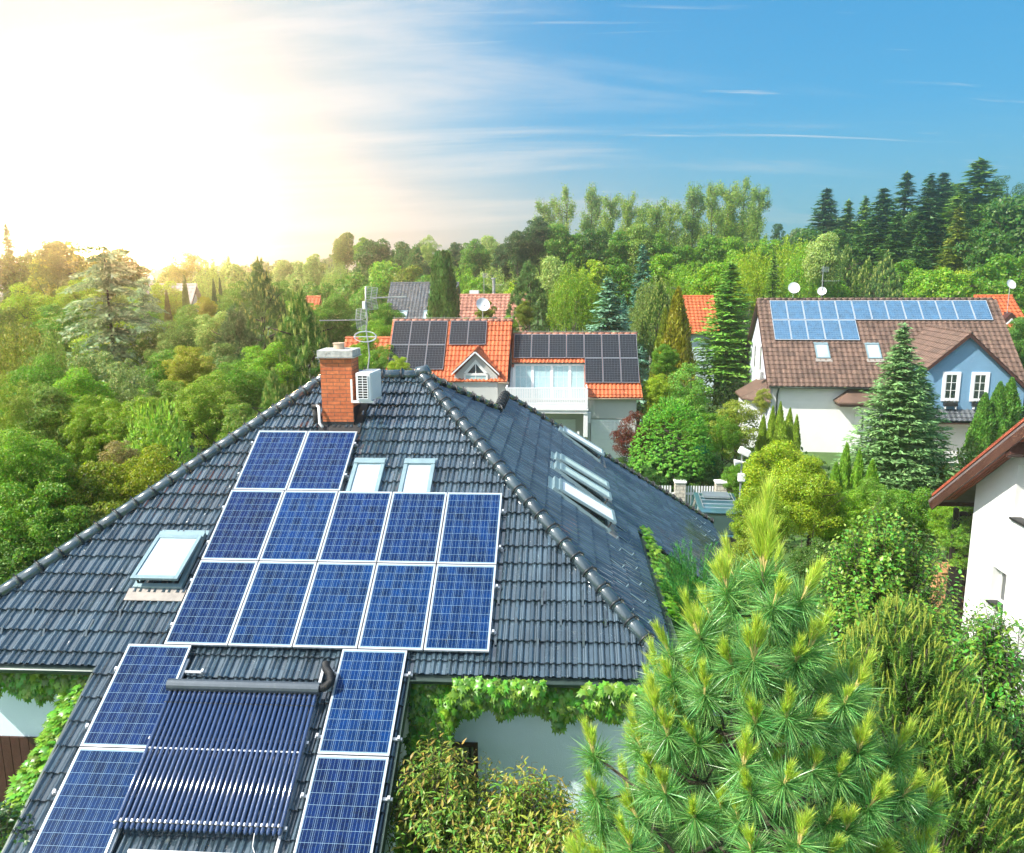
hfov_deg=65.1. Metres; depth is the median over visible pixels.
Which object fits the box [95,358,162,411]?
shrub
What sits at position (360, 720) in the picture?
solar panel
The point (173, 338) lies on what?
leafy tree
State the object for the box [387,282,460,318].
slate roofed house
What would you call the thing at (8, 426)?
hedge bush
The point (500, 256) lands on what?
broadleaf tree
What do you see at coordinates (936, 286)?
broadleaf tree
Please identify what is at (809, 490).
leafy tree
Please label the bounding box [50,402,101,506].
hedge bush
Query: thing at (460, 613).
solar panel
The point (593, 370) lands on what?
solar panel
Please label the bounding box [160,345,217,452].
leafy tree
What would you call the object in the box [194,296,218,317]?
leafy tree
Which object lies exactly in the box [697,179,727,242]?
poplar tree
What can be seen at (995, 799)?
mountain pine
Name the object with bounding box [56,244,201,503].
cedar tree
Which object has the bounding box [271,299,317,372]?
leafy tree
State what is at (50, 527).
leafy tree
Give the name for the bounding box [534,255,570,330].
broadleaf tree
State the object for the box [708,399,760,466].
open tree
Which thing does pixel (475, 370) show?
gable window
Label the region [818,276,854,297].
broadleaf tree
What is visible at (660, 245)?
broadleaf tree
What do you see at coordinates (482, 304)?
satellite dish
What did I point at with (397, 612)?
solar panel
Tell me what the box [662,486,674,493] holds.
picket fence
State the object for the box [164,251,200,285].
open tree
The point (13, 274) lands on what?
broadleaf tree
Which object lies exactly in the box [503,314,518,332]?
leafy tree
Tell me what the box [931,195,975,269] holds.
spruce tree
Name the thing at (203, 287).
weeping tree
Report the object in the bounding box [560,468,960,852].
long needled pine
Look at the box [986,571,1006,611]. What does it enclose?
window
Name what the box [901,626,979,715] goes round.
leafy shrub
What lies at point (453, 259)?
broadleaf tree
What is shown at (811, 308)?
solar panel
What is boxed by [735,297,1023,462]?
blue gabled house
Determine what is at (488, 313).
broadleaf tree
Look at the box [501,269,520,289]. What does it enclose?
broadleaf tree
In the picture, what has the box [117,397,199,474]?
dome shrub
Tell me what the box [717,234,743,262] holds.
broadleaf tree
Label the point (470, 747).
window
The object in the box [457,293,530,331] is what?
salmon roofed house
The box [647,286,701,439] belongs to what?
thuja tree
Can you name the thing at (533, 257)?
broadleaf tree
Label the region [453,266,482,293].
weeping tree
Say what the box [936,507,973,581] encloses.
shrub
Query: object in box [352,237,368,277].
broadleaf tree
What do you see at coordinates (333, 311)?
leafy tree
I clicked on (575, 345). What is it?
solar panel
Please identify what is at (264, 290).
leafy tree
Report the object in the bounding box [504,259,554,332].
pine tree
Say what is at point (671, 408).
dome shrub
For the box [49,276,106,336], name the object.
leafy tree
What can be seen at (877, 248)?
broadleaf tree
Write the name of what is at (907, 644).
mountain pine
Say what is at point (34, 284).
broadleaf tree
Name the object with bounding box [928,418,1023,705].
white gabled house
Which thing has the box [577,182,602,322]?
poplar tree
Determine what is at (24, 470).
leafy tree
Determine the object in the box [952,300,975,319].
solar panel
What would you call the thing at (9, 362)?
weeping tree
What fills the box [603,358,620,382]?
solar panel
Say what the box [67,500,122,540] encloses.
shrub
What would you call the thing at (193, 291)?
grey roofed house
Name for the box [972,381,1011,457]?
thuja tree
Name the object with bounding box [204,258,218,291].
poplar tree
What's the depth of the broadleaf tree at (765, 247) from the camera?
95.29 m
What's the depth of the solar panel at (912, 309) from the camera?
47.96 m
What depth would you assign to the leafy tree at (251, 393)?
26.54 m
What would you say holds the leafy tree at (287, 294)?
on the lawn
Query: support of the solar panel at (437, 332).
attached to the balcony house at (559, 390)
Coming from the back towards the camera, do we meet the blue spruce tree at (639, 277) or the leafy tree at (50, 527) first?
the blue spruce tree at (639, 277)
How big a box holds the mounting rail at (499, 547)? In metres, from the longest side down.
5.180 x 0.093 x 0.048 m
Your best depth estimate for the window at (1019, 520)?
18.21 m
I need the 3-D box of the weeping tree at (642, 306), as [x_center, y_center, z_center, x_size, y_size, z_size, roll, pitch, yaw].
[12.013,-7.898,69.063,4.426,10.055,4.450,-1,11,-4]
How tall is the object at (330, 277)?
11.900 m
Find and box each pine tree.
[211,301,259,363]
[229,257,301,380]
[252,368,289,415]
[258,282,331,406]
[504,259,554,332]
[638,277,670,363]
[837,244,862,294]
[851,255,882,297]
[862,250,904,297]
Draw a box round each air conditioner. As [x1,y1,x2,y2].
[350,369,381,402]
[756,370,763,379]
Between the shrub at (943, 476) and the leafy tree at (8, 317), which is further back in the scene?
the leafy tree at (8, 317)
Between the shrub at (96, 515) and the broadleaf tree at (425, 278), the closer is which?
the shrub at (96, 515)
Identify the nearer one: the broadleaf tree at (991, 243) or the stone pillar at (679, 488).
the stone pillar at (679, 488)
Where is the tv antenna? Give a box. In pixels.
[319,287,406,368]
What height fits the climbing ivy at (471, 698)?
1.188 m
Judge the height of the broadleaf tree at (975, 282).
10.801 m
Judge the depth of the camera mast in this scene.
30.29 m
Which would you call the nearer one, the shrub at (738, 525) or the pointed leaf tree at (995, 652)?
the pointed leaf tree at (995, 652)
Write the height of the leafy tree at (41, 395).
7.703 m
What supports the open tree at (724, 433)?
on the lawn
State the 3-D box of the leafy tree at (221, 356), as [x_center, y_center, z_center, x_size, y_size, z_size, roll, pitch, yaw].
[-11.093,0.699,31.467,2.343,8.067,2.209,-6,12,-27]
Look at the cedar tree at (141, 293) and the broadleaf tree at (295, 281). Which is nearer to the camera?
the cedar tree at (141, 293)
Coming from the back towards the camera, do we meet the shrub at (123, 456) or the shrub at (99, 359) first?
the shrub at (99, 359)
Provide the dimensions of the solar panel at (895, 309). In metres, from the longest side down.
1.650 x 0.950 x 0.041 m
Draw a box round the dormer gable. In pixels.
[1003,312,1015,323]
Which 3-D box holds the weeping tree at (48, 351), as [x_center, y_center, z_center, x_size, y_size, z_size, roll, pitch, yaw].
[-15.962,0.895,28.750,3.592,8.738,3.572,-7,13,-33]
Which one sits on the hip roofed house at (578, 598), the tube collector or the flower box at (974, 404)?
the tube collector
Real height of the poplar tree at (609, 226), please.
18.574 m
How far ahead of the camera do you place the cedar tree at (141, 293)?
38.67 m
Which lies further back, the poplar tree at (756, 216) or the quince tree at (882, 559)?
the poplar tree at (756, 216)
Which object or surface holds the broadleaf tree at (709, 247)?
on the lawn
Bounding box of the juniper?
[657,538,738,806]
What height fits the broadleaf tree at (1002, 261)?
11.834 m
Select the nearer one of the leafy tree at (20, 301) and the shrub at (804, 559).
the shrub at (804, 559)
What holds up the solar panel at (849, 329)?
attached to the blue gabled house at (816, 386)
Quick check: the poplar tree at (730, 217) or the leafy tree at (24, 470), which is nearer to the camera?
the leafy tree at (24, 470)
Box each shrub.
[0,797,34,850]
[38,460,141,533]
[67,350,132,402]
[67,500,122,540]
[84,443,180,502]
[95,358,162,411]
[98,440,140,494]
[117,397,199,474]
[386,722,507,852]
[458,756,596,852]
[526,804,604,852]
[616,456,633,467]
[627,396,715,491]
[636,452,694,491]
[684,452,725,490]
[694,444,719,489]
[719,462,756,496]
[726,485,798,552]
[731,528,788,596]
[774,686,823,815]
[786,537,845,739]
[820,489,878,629]
[841,477,904,534]
[889,486,945,569]
[890,597,973,693]
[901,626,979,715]
[926,506,971,563]
[927,465,957,489]
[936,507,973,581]
[966,680,1023,852]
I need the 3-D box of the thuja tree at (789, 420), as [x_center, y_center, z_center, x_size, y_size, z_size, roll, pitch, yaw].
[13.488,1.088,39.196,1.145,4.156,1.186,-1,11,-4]
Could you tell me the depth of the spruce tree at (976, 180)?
96.35 m
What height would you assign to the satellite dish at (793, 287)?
1.318 m
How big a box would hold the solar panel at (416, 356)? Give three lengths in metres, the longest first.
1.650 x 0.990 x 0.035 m
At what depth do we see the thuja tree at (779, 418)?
38.98 m
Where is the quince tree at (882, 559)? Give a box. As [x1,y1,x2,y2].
[806,490,990,650]
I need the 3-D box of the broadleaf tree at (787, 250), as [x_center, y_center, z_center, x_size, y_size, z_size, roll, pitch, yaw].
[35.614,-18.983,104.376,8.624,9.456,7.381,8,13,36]
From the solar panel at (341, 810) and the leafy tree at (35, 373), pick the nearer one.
the solar panel at (341, 810)
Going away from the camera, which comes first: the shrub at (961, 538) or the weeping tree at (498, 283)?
the shrub at (961, 538)
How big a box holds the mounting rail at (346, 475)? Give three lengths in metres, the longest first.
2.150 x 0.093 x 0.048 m
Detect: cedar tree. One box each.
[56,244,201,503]
[126,277,198,459]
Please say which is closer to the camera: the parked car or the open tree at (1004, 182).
the parked car
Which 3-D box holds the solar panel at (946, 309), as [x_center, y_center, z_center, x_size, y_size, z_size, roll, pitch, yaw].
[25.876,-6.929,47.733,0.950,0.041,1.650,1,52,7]
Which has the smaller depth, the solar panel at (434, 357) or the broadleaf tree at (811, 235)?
the solar panel at (434, 357)
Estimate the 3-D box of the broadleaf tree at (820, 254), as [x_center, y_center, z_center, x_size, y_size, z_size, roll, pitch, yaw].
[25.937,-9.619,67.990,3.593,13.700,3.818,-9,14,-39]
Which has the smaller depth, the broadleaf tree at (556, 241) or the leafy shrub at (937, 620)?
the leafy shrub at (937, 620)
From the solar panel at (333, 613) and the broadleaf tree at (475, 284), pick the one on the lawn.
the broadleaf tree at (475, 284)
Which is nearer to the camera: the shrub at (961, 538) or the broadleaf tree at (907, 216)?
the shrub at (961, 538)
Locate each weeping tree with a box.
[0,318,67,436]
[13,329,101,480]
[186,263,224,306]
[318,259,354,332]
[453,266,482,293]
[477,265,509,293]
[544,260,600,332]
[628,276,671,373]
[655,276,675,316]
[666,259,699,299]
[726,244,779,332]
[750,234,812,321]
[780,237,839,297]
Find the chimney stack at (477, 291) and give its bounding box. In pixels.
[469,278,495,293]
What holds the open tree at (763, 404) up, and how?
on the lawn
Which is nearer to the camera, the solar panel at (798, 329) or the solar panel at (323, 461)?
the solar panel at (323, 461)
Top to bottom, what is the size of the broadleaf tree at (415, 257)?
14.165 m
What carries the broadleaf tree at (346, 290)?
on the lawn
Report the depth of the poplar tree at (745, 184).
113.97 m
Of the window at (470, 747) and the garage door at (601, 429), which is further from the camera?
the garage door at (601, 429)
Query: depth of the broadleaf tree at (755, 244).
95.77 m
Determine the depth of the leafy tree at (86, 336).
36.73 m
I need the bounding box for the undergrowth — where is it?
[4,307,1023,603]
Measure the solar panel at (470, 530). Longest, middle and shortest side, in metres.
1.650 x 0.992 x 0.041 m
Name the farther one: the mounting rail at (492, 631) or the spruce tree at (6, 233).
the spruce tree at (6, 233)
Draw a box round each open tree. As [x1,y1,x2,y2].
[0,373,39,525]
[31,240,80,295]
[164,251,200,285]
[358,353,376,369]
[420,235,441,273]
[609,410,652,470]
[660,363,713,460]
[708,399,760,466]
[708,414,742,471]
[751,388,772,440]
[770,224,785,245]
[980,175,1023,217]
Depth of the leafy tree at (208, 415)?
24.53 m
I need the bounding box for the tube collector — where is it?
[108,659,334,852]
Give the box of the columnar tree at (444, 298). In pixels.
[425,249,460,318]
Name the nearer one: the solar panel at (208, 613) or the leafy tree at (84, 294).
the solar panel at (208, 613)
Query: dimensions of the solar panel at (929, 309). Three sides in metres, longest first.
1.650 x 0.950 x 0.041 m
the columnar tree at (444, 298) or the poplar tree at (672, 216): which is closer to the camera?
the columnar tree at (444, 298)
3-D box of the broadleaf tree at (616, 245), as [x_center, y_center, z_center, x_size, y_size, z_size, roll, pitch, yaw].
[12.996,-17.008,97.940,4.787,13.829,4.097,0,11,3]
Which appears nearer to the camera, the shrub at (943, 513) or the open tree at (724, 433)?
the shrub at (943, 513)
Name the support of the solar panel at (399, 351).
attached to the balcony house at (559, 390)
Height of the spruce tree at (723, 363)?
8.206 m
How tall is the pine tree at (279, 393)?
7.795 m
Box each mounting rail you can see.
[52,789,136,797]
[114,666,206,674]
[170,622,495,634]
[189,578,499,589]
[206,540,502,549]
[222,506,504,514]
[237,472,348,477]
[251,441,357,446]
[300,792,392,801]
[315,733,402,741]
[333,670,412,677]
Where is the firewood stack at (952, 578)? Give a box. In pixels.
[929,562,964,636]
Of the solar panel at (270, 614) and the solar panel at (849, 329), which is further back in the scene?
the solar panel at (849, 329)
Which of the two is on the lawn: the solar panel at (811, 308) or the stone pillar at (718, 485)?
the stone pillar at (718, 485)
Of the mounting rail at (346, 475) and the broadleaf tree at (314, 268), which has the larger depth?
the broadleaf tree at (314, 268)
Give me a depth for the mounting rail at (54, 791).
10.71 m
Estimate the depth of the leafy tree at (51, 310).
40.52 m
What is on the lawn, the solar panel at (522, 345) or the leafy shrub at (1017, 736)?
the leafy shrub at (1017, 736)
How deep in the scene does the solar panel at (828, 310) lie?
48.59 m
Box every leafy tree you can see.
[0,282,56,325]
[0,305,42,380]
[0,354,82,416]
[0,428,79,524]
[0,480,91,570]
[0,535,49,584]
[2,382,73,483]
[27,298,102,363]
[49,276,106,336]
[52,365,118,480]
[69,321,138,378]
[106,286,151,314]
[118,300,174,324]
[127,320,204,459]
[130,312,174,332]
[136,348,200,466]
[145,380,197,467]
[148,280,181,328]
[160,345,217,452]
[170,370,242,448]
[173,303,209,449]
[190,311,242,359]
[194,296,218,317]
[199,343,245,448]
[201,359,272,429]
[214,402,255,440]
[216,280,268,338]
[233,340,301,414]
[236,277,280,343]
[261,280,297,339]
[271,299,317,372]
[308,303,328,378]
[313,292,358,347]
[347,335,382,369]
[358,319,391,335]
[367,302,405,335]
[369,344,395,369]
[387,355,412,369]
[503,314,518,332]
[515,301,536,331]
[642,373,674,451]
[649,344,679,442]
[681,412,723,453]
[734,439,827,567]
[774,454,843,567]
[1008,316,1023,367]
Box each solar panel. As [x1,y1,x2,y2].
[29,747,148,852]
[80,644,191,748]
[164,560,257,646]
[201,490,283,561]
[228,561,316,647]
[234,431,307,490]
[259,491,337,561]
[287,431,357,491]
[293,562,375,648]
[293,755,388,852]
[317,649,406,756]
[318,491,391,562]
[358,563,435,650]
[377,492,446,563]
[387,345,408,368]
[391,321,411,344]
[406,345,426,369]
[409,321,429,344]
[424,564,495,652]
[425,345,444,369]
[427,321,447,344]
[437,492,501,564]
[449,321,468,344]
[467,321,486,344]
[514,334,531,357]
[531,334,548,357]
[549,334,565,357]
[567,334,583,357]
[584,334,601,357]
[585,358,602,382]
[602,334,619,357]
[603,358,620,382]
[619,334,637,357]
[621,358,639,382]
[770,300,787,319]
[772,320,791,339]
[786,300,804,319]
[789,320,808,339]
[802,300,821,319]
[805,320,825,339]
[818,300,838,319]
[822,320,842,339]
[835,300,854,319]
[839,320,859,339]
[851,300,871,319]
[868,300,888,319]
[884,300,905,319]
[901,300,923,319]
[918,300,940,319]
[935,300,957,319]
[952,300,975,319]
[969,300,992,319]
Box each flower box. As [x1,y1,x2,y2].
[943,401,957,408]
[971,401,978,408]
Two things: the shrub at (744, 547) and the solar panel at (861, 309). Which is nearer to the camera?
the shrub at (744, 547)
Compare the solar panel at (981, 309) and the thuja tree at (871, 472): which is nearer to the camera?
the thuja tree at (871, 472)
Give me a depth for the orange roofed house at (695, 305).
62.75 m
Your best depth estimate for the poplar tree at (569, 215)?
111.85 m
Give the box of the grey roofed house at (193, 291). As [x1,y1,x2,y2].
[146,283,201,303]
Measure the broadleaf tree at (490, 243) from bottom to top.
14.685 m
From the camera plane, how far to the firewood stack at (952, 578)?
20.93 m
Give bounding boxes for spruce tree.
[0,222,14,305]
[586,275,649,422]
[618,294,643,407]
[626,244,660,378]
[692,260,755,382]
[744,251,782,382]
[780,188,848,296]
[831,323,959,515]
[838,198,856,238]
[846,188,915,288]
[851,195,874,234]
[852,227,863,244]
[852,280,860,297]
[861,244,903,295]
[864,362,964,493]
[873,212,914,274]
[875,170,919,233]
[901,200,951,271]
[904,222,933,275]
[910,173,946,215]
[919,157,1012,268]
[926,172,956,219]
[927,188,992,269]
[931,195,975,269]
[933,205,972,275]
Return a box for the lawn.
[0,301,1023,852]
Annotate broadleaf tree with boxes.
[0,251,41,313]
[24,236,95,305]
[73,252,100,287]
[99,246,152,300]
[152,265,192,282]
[218,262,252,298]
[267,259,295,287]
[284,274,307,292]
[288,260,306,285]
[302,254,327,287]
[302,280,335,301]
[330,271,384,337]
[332,231,357,276]
[348,283,393,334]
[350,238,399,281]
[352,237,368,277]
[368,258,401,303]
[387,241,413,268]
[392,264,422,281]
[401,241,431,278]
[415,274,430,281]
[430,249,456,272]
[447,242,468,281]
[458,238,492,279]
[462,277,498,293]
[474,300,496,318]
[479,235,502,280]
[490,243,514,285]
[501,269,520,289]
[502,230,531,276]
[502,280,531,301]
[507,245,542,292]
[524,216,552,331]
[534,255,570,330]
[541,222,574,330]
[559,233,590,330]
[576,227,612,323]
[578,259,616,309]
[601,229,634,283]
[606,262,636,320]
[625,222,658,287]
[645,253,684,290]
[646,233,673,268]
[665,245,699,285]
[682,260,733,315]
[687,234,725,269]
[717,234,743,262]
[718,249,746,326]
[742,241,764,328]
[754,238,782,265]
[778,244,798,286]
[790,227,822,256]
[801,231,848,296]
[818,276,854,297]
[825,228,863,290]
[855,233,894,269]
[880,259,917,297]
[891,211,929,238]
[902,268,937,297]
[904,266,970,297]
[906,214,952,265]
[943,182,961,206]
[946,268,978,295]
[952,226,1017,275]
[962,264,1004,297]
[967,193,1023,264]
[980,252,1023,290]
[981,277,1023,313]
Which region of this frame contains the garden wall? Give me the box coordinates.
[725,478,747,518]
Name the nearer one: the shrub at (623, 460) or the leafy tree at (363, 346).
the shrub at (623, 460)
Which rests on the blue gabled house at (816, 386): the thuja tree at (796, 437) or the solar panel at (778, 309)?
the solar panel at (778, 309)
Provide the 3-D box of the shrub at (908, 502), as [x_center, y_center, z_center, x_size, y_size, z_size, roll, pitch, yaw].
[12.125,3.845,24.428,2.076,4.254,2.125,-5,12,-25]
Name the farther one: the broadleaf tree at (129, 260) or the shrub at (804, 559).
the broadleaf tree at (129, 260)
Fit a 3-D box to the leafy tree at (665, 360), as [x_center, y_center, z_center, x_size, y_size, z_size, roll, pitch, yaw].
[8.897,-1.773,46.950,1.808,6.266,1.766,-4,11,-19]
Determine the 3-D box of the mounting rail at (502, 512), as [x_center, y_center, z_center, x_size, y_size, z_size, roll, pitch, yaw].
[-2.704,1.506,14.452,5.180,0.093,0.048,0,41,4]
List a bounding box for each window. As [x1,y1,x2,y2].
[434,742,478,802]
[464,360,487,382]
[513,364,584,399]
[753,343,756,369]
[758,344,762,369]
[941,372,961,400]
[969,372,989,401]
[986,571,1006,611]
[1009,501,1023,526]
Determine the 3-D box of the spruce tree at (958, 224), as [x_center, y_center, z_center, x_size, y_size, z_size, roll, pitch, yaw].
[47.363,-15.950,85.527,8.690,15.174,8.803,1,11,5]
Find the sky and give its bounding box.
[0,0,1023,286]
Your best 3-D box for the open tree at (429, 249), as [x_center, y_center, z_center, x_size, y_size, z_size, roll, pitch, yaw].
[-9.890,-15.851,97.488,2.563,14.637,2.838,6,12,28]
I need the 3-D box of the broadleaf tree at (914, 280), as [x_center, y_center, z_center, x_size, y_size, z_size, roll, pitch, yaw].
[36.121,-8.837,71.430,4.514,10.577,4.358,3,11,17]
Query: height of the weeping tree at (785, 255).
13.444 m
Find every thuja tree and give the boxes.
[163,290,192,456]
[182,274,206,449]
[211,278,218,313]
[218,278,222,313]
[641,308,680,433]
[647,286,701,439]
[752,414,767,468]
[762,405,777,475]
[768,421,790,474]
[773,401,783,440]
[785,407,793,446]
[791,414,801,457]
[813,461,843,554]
[839,441,852,491]
[846,448,864,492]
[847,459,879,610]
[956,391,995,467]
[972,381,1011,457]
[1004,377,1023,427]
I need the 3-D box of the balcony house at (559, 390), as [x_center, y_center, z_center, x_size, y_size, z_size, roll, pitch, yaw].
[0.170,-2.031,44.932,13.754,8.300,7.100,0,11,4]
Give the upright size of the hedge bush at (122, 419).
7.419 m
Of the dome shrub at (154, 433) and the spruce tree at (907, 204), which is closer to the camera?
the dome shrub at (154, 433)
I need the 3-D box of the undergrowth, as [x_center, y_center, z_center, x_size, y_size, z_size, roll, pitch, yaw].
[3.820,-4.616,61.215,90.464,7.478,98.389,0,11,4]
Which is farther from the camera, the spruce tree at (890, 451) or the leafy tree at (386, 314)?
the leafy tree at (386, 314)
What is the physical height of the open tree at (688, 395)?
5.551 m
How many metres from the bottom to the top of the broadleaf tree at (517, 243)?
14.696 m
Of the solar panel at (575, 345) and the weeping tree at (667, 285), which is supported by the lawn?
the weeping tree at (667, 285)
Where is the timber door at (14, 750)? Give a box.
[0,736,37,805]
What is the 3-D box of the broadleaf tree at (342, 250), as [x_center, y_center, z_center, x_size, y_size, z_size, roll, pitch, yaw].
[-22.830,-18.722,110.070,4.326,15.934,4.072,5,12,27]
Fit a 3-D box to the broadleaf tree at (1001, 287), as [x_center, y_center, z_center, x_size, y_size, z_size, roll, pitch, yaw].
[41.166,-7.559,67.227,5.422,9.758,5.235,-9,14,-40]
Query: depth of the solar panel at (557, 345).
44.13 m
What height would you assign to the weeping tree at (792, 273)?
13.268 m
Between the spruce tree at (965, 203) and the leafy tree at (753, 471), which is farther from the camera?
the spruce tree at (965, 203)
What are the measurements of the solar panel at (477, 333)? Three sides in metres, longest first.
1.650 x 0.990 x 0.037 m
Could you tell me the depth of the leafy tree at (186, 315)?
42.19 m
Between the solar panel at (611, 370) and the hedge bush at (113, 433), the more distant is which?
the solar panel at (611, 370)
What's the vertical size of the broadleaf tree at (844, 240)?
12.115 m
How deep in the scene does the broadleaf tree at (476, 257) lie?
95.76 m
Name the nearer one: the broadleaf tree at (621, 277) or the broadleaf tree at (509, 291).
the broadleaf tree at (509, 291)
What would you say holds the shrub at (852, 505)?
on the lawn
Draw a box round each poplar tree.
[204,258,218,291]
[217,256,230,284]
[532,197,557,325]
[548,183,583,326]
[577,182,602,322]
[594,191,622,274]
[616,190,641,319]
[631,202,650,287]
[642,196,675,243]
[657,199,685,250]
[676,180,708,280]
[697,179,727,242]
[714,180,749,244]
[722,175,767,246]
[743,184,772,246]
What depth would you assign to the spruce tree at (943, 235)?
96.97 m
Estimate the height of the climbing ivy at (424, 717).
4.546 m
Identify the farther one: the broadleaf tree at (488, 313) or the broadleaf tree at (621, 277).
the broadleaf tree at (621, 277)
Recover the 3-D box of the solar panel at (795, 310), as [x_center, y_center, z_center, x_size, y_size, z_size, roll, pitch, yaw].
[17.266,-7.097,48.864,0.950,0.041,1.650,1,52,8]
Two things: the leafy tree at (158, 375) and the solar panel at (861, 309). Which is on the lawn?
the leafy tree at (158, 375)
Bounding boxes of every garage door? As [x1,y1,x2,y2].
[554,419,575,431]
[591,419,630,461]
[937,424,969,462]
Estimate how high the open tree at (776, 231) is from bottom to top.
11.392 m
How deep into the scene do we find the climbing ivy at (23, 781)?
11.37 m
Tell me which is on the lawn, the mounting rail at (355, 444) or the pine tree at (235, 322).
the pine tree at (235, 322)
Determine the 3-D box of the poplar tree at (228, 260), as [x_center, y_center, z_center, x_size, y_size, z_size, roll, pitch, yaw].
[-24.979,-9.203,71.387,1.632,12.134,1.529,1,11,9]
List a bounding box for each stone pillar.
[673,479,686,501]
[714,479,726,491]
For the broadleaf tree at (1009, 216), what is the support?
on the lawn
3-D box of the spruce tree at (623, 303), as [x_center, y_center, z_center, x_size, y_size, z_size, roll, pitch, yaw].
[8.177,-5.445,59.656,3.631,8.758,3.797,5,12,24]
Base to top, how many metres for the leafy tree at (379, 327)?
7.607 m
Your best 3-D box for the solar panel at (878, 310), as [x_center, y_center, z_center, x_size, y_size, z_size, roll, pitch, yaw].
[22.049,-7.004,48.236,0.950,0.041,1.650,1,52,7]
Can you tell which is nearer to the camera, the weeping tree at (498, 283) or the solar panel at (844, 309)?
the solar panel at (844, 309)
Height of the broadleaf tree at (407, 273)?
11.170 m
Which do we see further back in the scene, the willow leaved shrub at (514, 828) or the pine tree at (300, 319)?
the pine tree at (300, 319)
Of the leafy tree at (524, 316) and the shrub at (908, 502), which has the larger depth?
the leafy tree at (524, 316)
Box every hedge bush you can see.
[0,411,17,455]
[32,393,75,456]
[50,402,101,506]
[63,393,118,463]
[84,397,148,465]
[113,395,176,462]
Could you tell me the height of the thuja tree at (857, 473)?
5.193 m
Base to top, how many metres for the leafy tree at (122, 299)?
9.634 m
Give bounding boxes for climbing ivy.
[0,673,89,707]
[0,683,85,852]
[392,684,457,852]
[408,675,646,735]
[640,525,782,699]
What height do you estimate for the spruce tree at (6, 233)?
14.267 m
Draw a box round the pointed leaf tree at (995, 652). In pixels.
[945,596,1023,754]
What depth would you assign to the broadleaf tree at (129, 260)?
52.63 m
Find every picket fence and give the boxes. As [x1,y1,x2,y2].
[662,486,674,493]
[685,486,713,504]
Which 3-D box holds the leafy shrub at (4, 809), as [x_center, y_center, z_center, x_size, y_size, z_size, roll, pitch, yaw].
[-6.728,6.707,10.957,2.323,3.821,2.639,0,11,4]
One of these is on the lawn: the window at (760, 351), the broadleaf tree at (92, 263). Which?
the broadleaf tree at (92, 263)
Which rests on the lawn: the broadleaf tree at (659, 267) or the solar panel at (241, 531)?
the broadleaf tree at (659, 267)
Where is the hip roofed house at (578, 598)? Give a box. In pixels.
[0,342,780,852]
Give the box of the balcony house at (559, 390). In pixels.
[385,315,642,461]
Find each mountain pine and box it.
[791,588,984,852]
[864,672,1023,852]
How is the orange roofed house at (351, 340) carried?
on the lawn
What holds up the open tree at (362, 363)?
on the lawn
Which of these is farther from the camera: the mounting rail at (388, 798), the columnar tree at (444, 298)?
the columnar tree at (444, 298)
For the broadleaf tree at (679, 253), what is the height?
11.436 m
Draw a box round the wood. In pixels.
[2,218,874,302]
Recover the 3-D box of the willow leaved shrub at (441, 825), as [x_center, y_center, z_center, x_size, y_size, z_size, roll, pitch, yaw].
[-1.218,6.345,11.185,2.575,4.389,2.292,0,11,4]
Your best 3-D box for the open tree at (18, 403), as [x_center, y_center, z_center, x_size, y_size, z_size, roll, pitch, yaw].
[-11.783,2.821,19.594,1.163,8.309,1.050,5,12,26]
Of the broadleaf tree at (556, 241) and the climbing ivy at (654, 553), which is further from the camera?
the broadleaf tree at (556, 241)
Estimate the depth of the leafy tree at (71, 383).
24.52 m
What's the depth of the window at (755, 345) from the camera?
51.31 m
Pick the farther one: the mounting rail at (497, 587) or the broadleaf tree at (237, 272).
the broadleaf tree at (237, 272)
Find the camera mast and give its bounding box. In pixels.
[734,446,750,503]
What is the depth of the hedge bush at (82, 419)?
21.50 m
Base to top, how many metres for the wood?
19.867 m
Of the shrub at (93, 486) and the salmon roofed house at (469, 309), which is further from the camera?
the salmon roofed house at (469, 309)
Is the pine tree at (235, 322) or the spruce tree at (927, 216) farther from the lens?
the spruce tree at (927, 216)
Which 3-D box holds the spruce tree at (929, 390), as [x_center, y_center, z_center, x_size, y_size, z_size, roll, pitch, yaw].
[18.362,0.301,36.678,5.196,6.564,5.195,9,14,42]
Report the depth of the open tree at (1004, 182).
109.29 m
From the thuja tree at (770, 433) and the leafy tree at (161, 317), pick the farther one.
the leafy tree at (161, 317)
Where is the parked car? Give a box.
[691,491,742,547]
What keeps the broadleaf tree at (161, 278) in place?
on the lawn
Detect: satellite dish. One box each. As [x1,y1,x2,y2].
[476,298,489,318]
[788,282,799,293]
[817,287,825,294]
[1007,280,1015,311]
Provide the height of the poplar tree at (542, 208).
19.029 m
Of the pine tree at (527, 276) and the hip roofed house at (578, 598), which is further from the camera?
the pine tree at (527, 276)
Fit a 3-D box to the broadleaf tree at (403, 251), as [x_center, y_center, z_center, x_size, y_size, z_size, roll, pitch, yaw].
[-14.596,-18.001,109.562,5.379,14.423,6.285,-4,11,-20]
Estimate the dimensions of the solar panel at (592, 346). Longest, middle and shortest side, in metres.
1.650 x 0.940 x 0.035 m
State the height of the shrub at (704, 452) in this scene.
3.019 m
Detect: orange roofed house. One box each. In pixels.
[306,295,326,376]
[344,336,390,357]
[682,295,719,405]
[973,294,1023,328]
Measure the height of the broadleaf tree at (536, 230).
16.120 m

